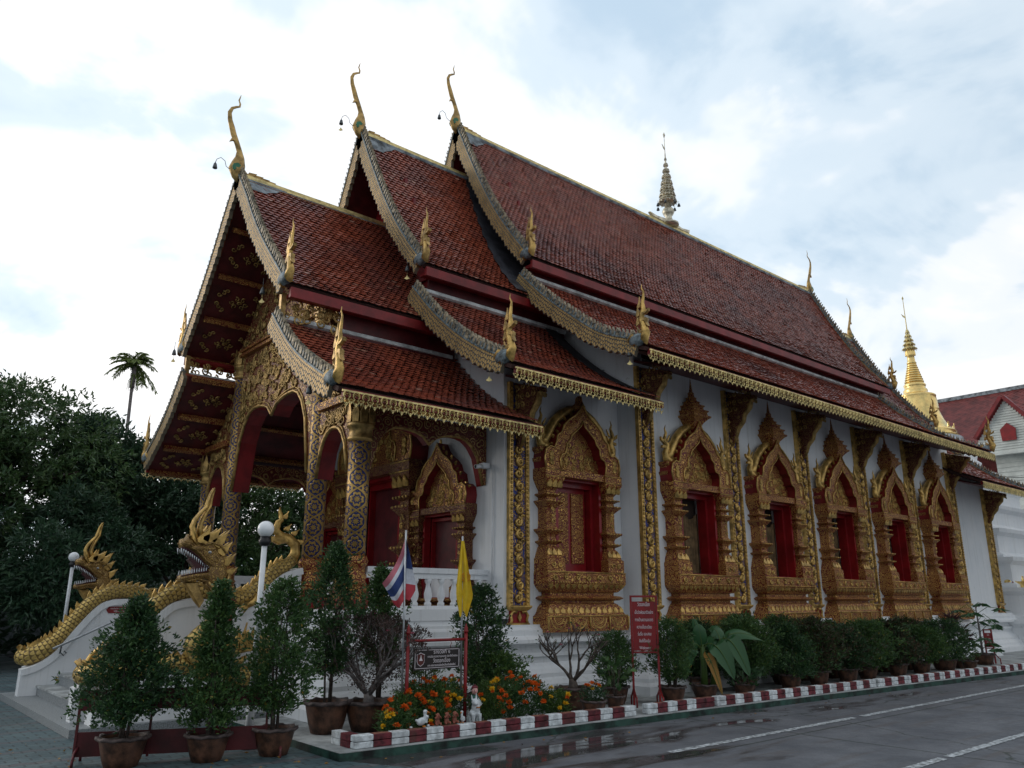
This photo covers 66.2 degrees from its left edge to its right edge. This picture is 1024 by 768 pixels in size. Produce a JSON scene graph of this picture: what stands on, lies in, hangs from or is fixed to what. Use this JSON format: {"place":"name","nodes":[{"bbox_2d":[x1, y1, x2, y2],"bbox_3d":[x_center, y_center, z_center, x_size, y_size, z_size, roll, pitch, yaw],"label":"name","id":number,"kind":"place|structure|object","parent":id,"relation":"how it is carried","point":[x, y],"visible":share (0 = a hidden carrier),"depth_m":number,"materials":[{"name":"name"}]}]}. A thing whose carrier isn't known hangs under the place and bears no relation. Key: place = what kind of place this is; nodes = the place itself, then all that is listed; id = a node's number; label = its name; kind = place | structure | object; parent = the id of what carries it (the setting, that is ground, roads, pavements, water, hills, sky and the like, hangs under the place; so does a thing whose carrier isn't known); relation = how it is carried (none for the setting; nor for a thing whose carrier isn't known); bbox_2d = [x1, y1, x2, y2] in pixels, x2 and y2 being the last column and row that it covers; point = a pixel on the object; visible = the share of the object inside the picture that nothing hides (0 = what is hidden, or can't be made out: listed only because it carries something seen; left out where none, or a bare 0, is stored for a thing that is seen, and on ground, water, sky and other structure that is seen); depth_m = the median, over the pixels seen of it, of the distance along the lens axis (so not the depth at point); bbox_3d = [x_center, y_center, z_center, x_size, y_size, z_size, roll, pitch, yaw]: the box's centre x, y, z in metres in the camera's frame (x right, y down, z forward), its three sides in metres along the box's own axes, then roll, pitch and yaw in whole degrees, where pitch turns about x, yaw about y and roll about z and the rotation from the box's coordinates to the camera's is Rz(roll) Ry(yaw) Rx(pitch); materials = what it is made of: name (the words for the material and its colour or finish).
{"place":"outdoors","nodes":[
{"label":"outdoors","id":0,"kind":"place"},
{"bbox_2d":[0,655,407,767],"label":"paved yard","id":1,"kind":"structure","parent":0,"point":[29,741],"depth_m":8.27,"materials":[{"name":"grey concrete"}]},
{"bbox_2d":[0,502,15,543],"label":"tree","id":2,"kind":"object","parent":1,"relation":"on","point":[2,511],"visible":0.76,"depth_m":19.13,"materials":[{"name":"green plant"}]},
{"bbox_2d":[0,369,139,616],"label":"mango tree","id":3,"kind":"object","parent":1,"relation":"on","point":[17,447],"visible":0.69,"depth_m":21.15,"materials":[{"name":"green plant"}]},
{"bbox_2d":[63,552,78,620],"bbox_3d":[-8.758,4.565,15.387,0.220,2.492,0.209,13,-20,-39],"label":"globe lamp","id":4,"kind":"object","parent":1,"relation":"on","point":[73,557],"visible":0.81,"depth_m":15.57,"materials":[{"name":"white metal"}]},
{"bbox_2d":[51,590,210,767],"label":"potted shrub","id":5,"kind":"object","parent":1,"relation":"on","point":[136,637],"visible":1,"depth_m":7.81,"materials":[{"name":"green plant"}]},
{"bbox_2d":[69,685,281,767],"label":"barrier board","id":6,"kind":"object","parent":1,"relation":"on","point":[159,741],"visible":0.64,"depth_m":8.09,"materials":[{"name":"red paint"}]},
{"bbox_2d":[164,577,260,762],"bbox_3d":[-3.105,2.956,8.216,0.806,1.829,1.097,0,-15,0],"label":"potted shrub","id":7,"kind":"object","parent":1,"relation":"on","point":[212,651],"visible":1,"depth_m":8.13,"materials":[{"name":"green plant"}]},
{"bbox_2d":[245,521,273,749],"bbox_3d":[-2.920,2.828,9.006,0.220,2.492,0.209,13,-20,-39],"label":"globe lamp","id":8,"kind":"object","parent":1,"relation":"on","point":[265,529],"visible":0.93,"depth_m":9.18,"materials":[{"name":"white metal"}]},
{"bbox_2d":[234,574,325,756],"bbox_3d":[-2.521,3.022,8.538,1.054,1.873,0.890,-3,-16,13],"label":"potted shrub","id":9,"kind":"object","parent":1,"relation":"on","point":[272,739],"visible":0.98,"depth_m":8.46,"materials":[{"name":"green plant"}]},
{"bbox_2d":[0,651,1023,767],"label":"ground","id":10,"kind":"structure","parent":0,"point":[902,738],"depth_m":9.27,"materials":[{"name":"grey asphalt"}]},
{"bbox_2d":[0,409,156,575],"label":"mango tree","id":11,"kind":"object","parent":10,"relation":"on","point":[135,496],"visible":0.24,"depth_m":22.63,"materials":[{"name":"green plant"}]},
{"bbox_2d":[0,474,161,635],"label":"tree","id":12,"kind":"object","parent":10,"relation":"on","point":[53,532],"visible":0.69,"depth_m":19.04,"materials":[{"name":"green plant"}]},
{"bbox_2d":[0,564,174,650],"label":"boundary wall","id":13,"kind":"structure","parent":10,"relation":"on","point":[37,632],"depth_m":24.91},
{"bbox_2d":[103,351,157,438],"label":"palm tree","id":14,"kind":"object","parent":10,"relation":"on","point":[138,375],"visible":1,"depth_m":40.28,"materials":[{"name":"green plant"}]},
{"bbox_2d":[82,435,191,551],"bbox_3d":[-11.345,4.628,23.221,3.594,6.522,2.913,0,-15,1],"label":"mango tree","id":15,"kind":"object","parent":10,"relation":"on","point":[138,450],"visible":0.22,"depth_m":23.24,"materials":[{"name":"green plant"}]},
{"bbox_2d":[0,536,275,654],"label":"hedge","id":16,"kind":"object","parent":10,"relation":"on","point":[16,639],"visible":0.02,"depth_m":23.13,"materials":[{"name":"green plant"}]},
{"bbox_2d":[121,475,250,588],"bbox_3d":[-9.973,5.097,23.925,4.580,5.998,3.475,8,-17,-25],"label":"mango tree","id":17,"kind":"object","parent":10,"relation":"on","point":[189,493],"visible":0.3,"depth_m":23.22,"materials":[{"name":"green plant"}]},
{"bbox_2d":[189,485,305,587],"bbox_3d":[-7.768,5.518,25.319,5.339,5.933,4.581,13,-20,-39],"label":"mango tree","id":18,"kind":"object","parent":10,"relation":"on","point":[249,538],"visible":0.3,"depth_m":24.83,"materials":[{"name":"green plant"}]},
{"bbox_2d":[289,498,304,567],"bbox_3d":[-5.788,6.077,26.911,5.037,5.704,4.851,13,-20,-39],"label":"mango tree","id":19,"kind":"object","parent":10,"relation":"on","point":[299,534],"visible":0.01,"depth_m":26.01,"materials":[{"name":"green plant"}]},
{"bbox_2d":[0,695,869,767],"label":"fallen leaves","id":20,"kind":"object","parent":10,"relation":"on","point":[385,758],"visible":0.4,"depth_m":8.47,"materials":[{"name":"brown plant"}]},
{"bbox_2d":[0,64,1023,738],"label":"temple","id":21,"kind":"structure","parent":10,"relation":"on","point":[738,436],"depth_m":15.44,"materials":[{"name":"red tile"}]},
{"bbox_2d":[14,522,205,696],"bbox_3d":[-6.934,3.893,14.007,3.130,2.895,0.973,13,-20,-39],"label":"naga balustrade","id":22,"kind":"object","parent":21,"relation":"on","point":[40,661],"visible":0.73,"depth_m":13.19,"materials":[{"name":"gold metal"}]},
{"bbox_2d":[52,619,119,655],"bbox_3d":[-6.671,4.035,13.528,2.117,1.156,0.192,13,-20,-39],"label":"stair handrail","id":23,"kind":"object","parent":22,"relation":"attached to","point":[80,636],"visible":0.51,"depth_m":12.95,"materials":[{"name":"metal"}]},
{"bbox_2d":[106,606,125,612],"bbox_3d":[-6.781,3.905,13.586,0.440,0.110,0.015,13,-20,-39],"label":"arrow sign","id":24,"kind":"object","parent":22,"relation":"attached to","point":[112,609],"visible":0.5,"depth_m":13.53,"materials":[{"name":"red paint"}]},
{"bbox_2d":[66,488,303,726],"bbox_3d":[-4.238,3.001,10.960,3.130,3.016,1.021,13,-20,-39],"label":"naga balustrade","id":25,"kind":"object","parent":21,"relation":"on","point":[204,551],"visible":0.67,"depth_m":10.80,"materials":[{"name":"gold metal"}]},
{"bbox_2d":[259,279,264,302],"bbox_3d":[-4.112,-1.540,12.953,0.090,0.440,0.090,13,-20,-39],"label":"wind bell","id":26,"kind":"object","parent":21,"relation":"hanging from","point":[262,291],"visible":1,"depth_m":12.92,"materials":[{"name":"grey metal"}]},
{"bbox_2d":[305,387,311,404],"bbox_3d":[-2.821,0.075,10.929,0.090,0.440,0.090,13,-20,-39],"label":"wind bell","id":27,"kind":"object","parent":21,"relation":"hanging from","point":[308,391],"visible":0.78,"depth_m":10.89,"materials":[{"name":"gold metal"}]},
{"bbox_2d":[322,469,343,604],"bbox_3d":[-3.825,3.238,16.839,0.466,2.938,1.835,13,-20,-39],"label":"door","id":28,"kind":"structure","parent":21,"relation":"in","point":[331,523],"depth_m":17.03,"materials":[{"name":"gold metal"}]},
{"bbox_2d":[328,405,428,605],"bbox_3d":[-2.557,1.975,15.566,0.757,4.706,2.898,13,-20,-39],"label":"window","id":29,"kind":"structure","parent":21,"relation":"in","point":[399,459],"depth_m":15.45,"materials":[{"name":"red wood"}]},
{"bbox_2d":[409,439,476,605],"bbox_3d":[-1.223,2.434,13.882,0.466,2.938,1.835,13,-20,-39],"label":"window","id":30,"kind":"structure","parent":21,"relation":"in","point":[442,489],"depth_m":13.96,"materials":[{"name":"gold metal"}]},
{"bbox_2d":[474,463,489,468],"bbox_3d":[-0.523,1.377,13.138,0.292,0.114,0.124,13,-20,-39],"label":"security camera","id":31,"kind":"object","parent":21,"relation":"attached to","point":[483,465],"visible":1,"depth_m":13.12,"materials":[{"name":"white paint"}]},
{"bbox_2d":[532,396,629,632],"bbox_3d":[1.112,2.197,13.743,2.080,4.050,0.622,13,-20,-39],"label":"window","id":32,"kind":"structure","parent":21,"relation":"in","point":[576,471],"depth_m":13.63,"materials":[{"name":"gold metal"}]},
{"bbox_2d":[658,381,740,625],"bbox_3d":[3.518,2.229,15.282,2.080,4.810,0.720,13,-20,-39],"label":"window","id":33,"kind":"structure","parent":21,"relation":"in","point":[692,469],"depth_m":15.13,"materials":[{"name":"gold metal"}]},
{"bbox_2d":[743,402,819,624],"bbox_3d":[5.638,2.709,17.016,2.080,4.810,0.720,13,-20,-39],"label":"window","id":34,"kind":"structure","parent":21,"relation":"in","point":[772,483],"depth_m":16.83,"materials":[{"name":"gold metal"}]},
{"bbox_2d":[812,419,881,623],"bbox_3d":[7.757,3.189,18.751,2.080,4.810,0.720,13,-20,-39],"label":"window","id":35,"kind":"structure","parent":21,"relation":"in","point":[847,585],"depth_m":18.50,"materials":[{"name":"gold metal"}]},
{"bbox_2d":[869,434,931,620],"bbox_3d":[9.876,3.668,20.485,2.080,4.810,0.720,13,-20,-39],"label":"window","id":36,"kind":"structure","parent":21,"relation":"in","point":[901,584],"depth_m":20.21,"materials":[{"name":"gold metal"}]},
{"bbox_2d":[917,451,974,619],"bbox_3d":[11.995,4.148,22.219,2.080,4.810,0.720,13,-20,-39],"label":"window","id":37,"kind":"structure","parent":21,"relation":"in","point":[947,583],"depth_m":21.94,"materials":[{"name":"gold metal"}]},
{"bbox_2d":[232,650,1023,761],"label":"planting slab","id":38,"kind":"structure","parent":10,"relation":"on","point":[304,739],"depth_m":10.27,"materials":[{"name":"concrete"}]},
{"bbox_2d":[298,538,366,734],"bbox_3d":[-2.180,2.992,9.461,1.103,2.251,1.056,13,-20,-39],"label":"potted shrub","id":39,"kind":"object","parent":38,"relation":"on","point":[326,716],"visible":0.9,"depth_m":9.39,"materials":[{"name":"green plant"}]},
{"bbox_2d":[306,604,431,732],"bbox_3d":[-1.742,3.454,9.654,1.647,1.462,1.265,-1,-15,4],"label":"desert rose","id":40,"kind":"object","parent":38,"relation":"on","point":[361,712],"visible":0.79,"depth_m":9.43,"materials":[{"name":"brown plant"}]},
{"bbox_2d":[351,561,411,697],"bbox_3d":[-1.700,3.304,10.125,0.832,2.002,0.834,1,-15,-2],"label":"potted shrub","id":41,"kind":"object","parent":38,"relation":"on","point":[378,592],"visible":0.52,"depth_m":10.09,"materials":[{"name":"green plant"}]},
{"bbox_2d":[372,704,416,731],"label":"marigold plant","id":42,"kind":"object","parent":38,"relation":"on","point":[390,718],"visible":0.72,"depth_m":8.73,"materials":[{"name":"green plant"}]},
{"bbox_2d":[382,530,415,709],"bbox_3d":[-1.358,2.906,9.281,0.407,2.325,0.104,1,-15,-2],"label":"thai flag","id":43,"kind":"object","parent":38,"relation":"on","point":[398,583],"visible":1,"depth_m":9.42,"materials":[{"name":"fabric"}]},
{"bbox_2d":[372,690,425,731],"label":"marigold plant","id":44,"kind":"object","parent":38,"relation":"on","point":[397,699],"visible":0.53,"depth_m":8.98,"materials":[{"name":"green plant"}]},
{"bbox_2d":[391,676,438,726],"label":"marigold plant","id":45,"kind":"object","parent":38,"relation":"on","point":[413,687],"visible":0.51,"depth_m":9.26,"materials":[{"name":"green plant"}]},
{"bbox_2d":[380,660,456,703],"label":"garden bush","id":46,"kind":"object","parent":38,"relation":"on","point":[420,672],"visible":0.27,"depth_m":9.82,"materials":[{"name":"green plant"}]},
{"bbox_2d":[412,695,458,727],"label":"marigold plant","id":47,"kind":"object","parent":38,"relation":"on","point":[435,707],"visible":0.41,"depth_m":9.14,"materials":[{"name":"green plant"}]},
{"bbox_2d":[404,624,467,722],"bbox_3d":[-0.899,3.510,9.402,0.910,1.225,0.060,13,-20,-39],"label":"hanging sign","id":48,"kind":"object","parent":38,"relation":"on","point":[438,658],"visible":1,"depth_m":9.47,"materials":[{"name":"red metal"}]},
{"bbox_2d":[416,675,459,724],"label":"marigold plant","id":49,"kind":"object","parent":38,"relation":"on","point":[451,693],"visible":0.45,"depth_m":9.43,"materials":[{"name":"green plant"}]},
{"bbox_2d":[428,673,471,723],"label":"marigold plant","id":50,"kind":"object","parent":38,"relation":"on","point":[457,699],"visible":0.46,"depth_m":9.58,"materials":[{"name":"green plant"}]},
{"bbox_2d":[456,536,472,722],"bbox_3d":[-0.600,3.064,9.798,0.212,2.295,0.068,0,-15,0],"label":"yellow flag","id":51,"kind":"object","parent":38,"relation":"on","point":[464,594],"visible":0.99,"depth_m":9.91,"materials":[{"name":"fabric"}]},
{"bbox_2d":[470,684,480,721],"bbox_3d":[-0.453,3.910,9.571,0.146,0.474,0.124,13,-20,-39],"label":"child figurine","id":52,"kind":"object","parent":38,"relation":"on","point":[474,688],"visible":0.42,"depth_m":9.57,"materials":[{"name":"green ceramic"}]},
{"bbox_2d":[446,582,517,711],"bbox_3d":[-0.415,3.630,10.845,1.024,1.759,0.992,13,-20,-39],"label":"potted shrub","id":53,"kind":"object","parent":38,"relation":"on","point":[479,598],"visible":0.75,"depth_m":10.84,"materials":[{"name":"green plant"}]},
{"bbox_2d":[331,705,635,748],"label":"brick kerb","id":54,"kind":"structure","parent":38,"relation":"on","point":[344,738],"depth_m":9.05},
{"bbox_2d":[415,710,429,726],"bbox_3d":[-1.001,3.739,8.786,0.162,0.181,0.073,3,-16,-10],"label":"duck figurine","id":55,"kind":"object","parent":54,"relation":"on","point":[423,720],"visible":1,"depth_m":8.76,"materials":[{"name":"white ceramic"}]},
{"bbox_2d":[435,713,441,725],"bbox_3d":[-0.841,3.795,8.891,0.089,0.131,0.067,13,-20,-39],"label":"terracotta figurine","id":56,"kind":"object","parent":54,"relation":"on","point":[437,720],"visible":1,"depth_m":8.88,"materials":[{"name":"orange ceramic"}]},
{"bbox_2d":[444,712,450,724],"bbox_3d":[-0.741,3.818,8.972,0.089,0.131,0.067,13,-20,-39],"label":"terracotta figurine","id":57,"kind":"object","parent":54,"relation":"on","point":[447,716],"visible":1,"depth_m":8.96,"materials":[{"name":"orange ceramic"}]},
{"bbox_2d":[452,711,458,723],"bbox_3d":[-0.658,3.837,9.041,0.089,0.131,0.067,13,-20,-39],"label":"terracotta figurine","id":58,"kind":"object","parent":54,"relation":"on","point":[454,718],"visible":1,"depth_m":9.03,"materials":[{"name":"orange ceramic"}]},
{"bbox_2d":[468,694,481,721],"bbox_3d":[-0.415,3.894,9.417,0.221,0.366,0.180,13,-20,-39],"label":"beast figurine","id":59,"kind":"object","parent":54,"relation":"on","point":[474,714],"visible":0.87,"depth_m":9.37,"materials":[{"name":"white ceramic"}]},
{"bbox_2d":[467,676,513,720],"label":"marigold plant","id":60,"kind":"object","parent":38,"relation":"on","point":[485,699],"visible":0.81,"depth_m":9.80,"materials":[{"name":"green plant"}]},
{"bbox_2d":[462,649,533,711],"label":"garden bush","id":61,"kind":"object","parent":38,"relation":"on","point":[507,663],"visible":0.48,"depth_m":10.55,"materials":[{"name":"green plant"}]},
{"bbox_2d":[486,670,532,719],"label":"marigold plant","id":62,"kind":"object","parent":38,"relation":"on","point":[510,708],"visible":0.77,"depth_m":10.02,"materials":[{"name":"green plant"}]},
{"bbox_2d":[508,670,556,716],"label":"marigold plant","id":63,"kind":"object","parent":38,"relation":"on","point":[530,682],"visible":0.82,"depth_m":10.16,"materials":[{"name":"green plant"}]},
{"bbox_2d":[537,684,575,713],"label":"marigold plant","id":64,"kind":"object","parent":38,"relation":"on","point":[561,696],"visible":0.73,"depth_m":10.27,"materials":[{"name":"green plant"}]},
{"bbox_2d":[535,622,609,710],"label":"desert rose","id":65,"kind":"object","parent":38,"relation":"on","point":[573,686],"visible":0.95,"depth_m":11.18,"materials":[{"name":"brown plant"}]},
{"bbox_2d":[577,680,610,709],"bbox_3d":[1.116,4.205,10.480,0.614,0.462,0.517,13,-20,-39],"label":"flower pot","id":66,"kind":"object","parent":38,"relation":"on","point":[589,701],"visible":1,"depth_m":10.44,"materials":[{"name":"brown ceramic"}]},
{"bbox_2d":[582,626,649,704],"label":"potted shrub","id":67,"kind":"object","parent":38,"relation":"on","point":[612,652],"visible":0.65,"depth_m":11.81,"materials":[{"name":"green plant"}]},
{"bbox_2d":[594,651,637,706],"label":"potted plant","id":68,"kind":"object","parent":38,"relation":"on","point":[614,699],"visible":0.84,"depth_m":11.16,"materials":[{"name":"green plant"}]},
{"bbox_2d":[629,595,663,707],"bbox_3d":[1.998,3.987,11.781,0.418,1.576,0.426,1,-15,-3],"label":"welcome sign","id":69,"kind":"object","parent":38,"relation":"on","point":[644,625],"visible":1,"depth_m":11.85,"materials":[{"name":"red metal"}]},
{"bbox_2d":[641,614,712,700],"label":"potted shrub","id":70,"kind":"object","parent":38,"relation":"on","point":[674,691],"visible":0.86,"depth_m":11.94,"materials":[{"name":"green plant"}]},
{"bbox_2d":[642,696,714,713],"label":"brick kerb","id":71,"kind":"structure","parent":38,"relation":"on","point":[674,705],"depth_m":11.09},
{"bbox_2d":[669,616,734,689],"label":"potted bush","id":72,"kind":"object","parent":38,"relation":"on","point":[696,671],"visible":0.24,"depth_m":13.43,"materials":[{"name":"green plant"}]},
{"bbox_2d":[681,618,763,697],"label":"banana plant","id":73,"kind":"object","parent":38,"relation":"on","point":[726,647],"visible":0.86,"depth_m":12.56,"materials":[{"name":"green plant"}]},
{"bbox_2d":[723,661,765,692],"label":"potted plant","id":74,"kind":"object","parent":38,"relation":"on","point":[742,687],"visible":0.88,"depth_m":12.74,"materials":[{"name":"green plant"}]},
{"bbox_2d":[717,610,779,672],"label":"potted bush","id":75,"kind":"object","parent":38,"relation":"on","point":[745,615],"visible":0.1,"depth_m":14.26,"materials":[{"name":"green plant"}]},
{"bbox_2d":[707,613,794,690],"bbox_3d":[4.003,4.647,13.625,1.546,1.283,1.848,-2,-15,6],"label":"potted bush","id":76,"kind":"object","parent":38,"relation":"on","point":[757,647],"visible":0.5,"depth_m":13.44,"materials":[{"name":"green plant"}]},
{"bbox_2d":[752,612,828,684],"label":"potted bush","id":77,"kind":"object","parent":38,"relation":"on","point":[773,617],"visible":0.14,"depth_m":14.75,"materials":[{"name":"green plant"}]},
{"bbox_2d":[711,679,875,705],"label":"brick kerb","id":78,"kind":"structure","parent":38,"relation":"on","point":[738,698],"depth_m":12.66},
{"bbox_2d":[761,620,845,687],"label":"potted bush","id":79,"kind":"object","parent":38,"relation":"on","point":[790,640],"visible":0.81,"depth_m":13.83,"materials":[{"name":"green plant"}]},
{"bbox_2d":[788,616,831,680],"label":"potted bush","id":80,"kind":"object","parent":38,"relation":"on","point":[806,678],"visible":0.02,"depth_m":15.30,"materials":[{"name":"green plant"}]},
{"bbox_2d":[773,614,867,684],"bbox_3d":[5.676,4.965,14.730,1.597,1.260,1.337,6,-16,-19],"label":"potted bush","id":81,"kind":"object","parent":38,"relation":"on","point":[811,622],"visible":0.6,"depth_m":14.52,"materials":[{"name":"green plant"}]},
{"bbox_2d":[820,616,860,678],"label":"potted bush","id":82,"kind":"object","parent":38,"relation":"on","point":[835,675],"visible":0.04,"depth_m":15.69,"materials":[{"name":"green plant"}]},
{"bbox_2d":[821,622,892,681],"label":"potted bush","id":83,"kind":"object","parent":38,"relation":"on","point":[851,669],"visible":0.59,"depth_m":14.96,"materials":[{"name":"green plant"}]},
{"bbox_2d":[828,617,916,678],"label":"potted bush","id":84,"kind":"object","parent":38,"relation":"on","point":[870,628],"visible":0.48,"depth_m":15.61,"materials":[{"name":"green plant"}]},
{"bbox_2d":[844,618,908,673],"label":"potted bush","id":85,"kind":"object","parent":38,"relation":"on","point":[877,644],"visible":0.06,"depth_m":16.29,"materials":[{"name":"green plant"}]},
{"bbox_2d":[875,675,910,686],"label":"brick kerb","id":86,"kind":"structure","parent":38,"relation":"on","point":[893,680],"depth_m":14.51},
{"bbox_2d":[871,617,921,671],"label":"potted bush","id":87,"kind":"object","parent":38,"relation":"on","point":[882,667],"visible":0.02,"depth_m":17.07,"materials":[{"name":"green plant"}]},
{"bbox_2d":[874,615,931,675],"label":"potted bush","id":88,"kind":"object","parent":38,"relation":"on","point":[898,667],"visible":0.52,"depth_m":16.22,"materials":[{"name":"green plant"}]},
{"bbox_2d":[886,613,924,669],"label":"potted bush","id":89,"kind":"object","parent":38,"relation":"on","point":[903,620],"visible":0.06,"depth_m":17.82,"materials":[{"name":"green plant"}]},
{"bbox_2d":[895,623,965,673],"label":"potted bush","id":90,"kind":"object","parent":38,"relation":"on","point":[938,641],"visible":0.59,"depth_m":16.75,"materials":[{"name":"green plant"}]},
{"bbox_2d":[919,616,982,670],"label":"potted bush","id":91,"kind":"object","parent":38,"relation":"on","point":[951,628],"visible":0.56,"depth_m":17.47,"materials":[{"name":"green plant"}]},
{"bbox_2d":[936,606,978,667],"bbox_3d":[10.389,5.909,18.383,1.039,1.389,0.659,1,-15,-3],"label":"cordyline","id":92,"kind":"object","parent":38,"relation":"on","point":[959,664],"visible":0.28,"depth_m":18.36,"materials":[{"name":"green plant"}]},
{"bbox_2d":[909,663,1023,682],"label":"brick kerb","id":93,"kind":"structure","parent":38,"relation":"on","point":[922,677],"depth_m":16.17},
{"bbox_2d":[959,647,978,668],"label":"potted plant","id":94,"kind":"object","parent":38,"relation":"on","point":[970,663],"visible":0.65,"depth_m":17.72,"materials":[{"name":"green plant"}]},
{"bbox_2d":[949,602,1009,664],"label":"papaya plant","id":95,"kind":"object","parent":38,"relation":"on","point":[986,659],"visible":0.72,"depth_m":19.19,"materials":[{"name":"green plant"}]},
{"bbox_2d":[982,629,1001,663],"bbox_3d":[11.896,6.534,19.565,0.228,0.816,0.426,1,-15,-3],"label":"notice sign","id":96,"kind":"object","parent":38,"relation":"on","point":[988,635],"visible":0.61,"depth_m":19.59,"materials":[{"name":"red paint"}]},
{"bbox_2d":[666,685,1023,752],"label":"lane marking","id":97,"kind":"object","parent":10,"relation":"on","point":[747,737],"visible":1,"depth_m":10.42,"materials":[{"name":"white paint"}]},
{"bbox_2d":[901,297,1023,643],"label":"golden chedi","id":98,"kind":"structure","parent":10,"relation":"on","point":[1008,525],"depth_m":28.52,"materials":[{"name":"white paint"}]},
{"bbox_2d":[903,732,1023,767],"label":"lane marking","id":99,"kind":"object","parent":10,"relation":"on","point":[955,754],"visible":1,"depth_m":8.64,"materials":[{"name":"white paint"}]},
{"bbox_2d":[0,0,1023,558],"label":"sky","id":100,"kind":"structure","parent":0,"point":[881,142],"materials":[{"name":"white"}]},
{"bbox_2d":[937,384,1023,509],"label":"building","id":101,"kind":"structure","parent":0,"point":[1001,410],"depth_m":37.80,"materials":[{"name":"white paint"}]},
{"bbox_2d":[1000,423,1016,440],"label":"red window","id":102,"kind":"structure","parent":101,"relation":"in","point":[1008,432],"depth_m":37.00,"materials":[{"name":"paint"}]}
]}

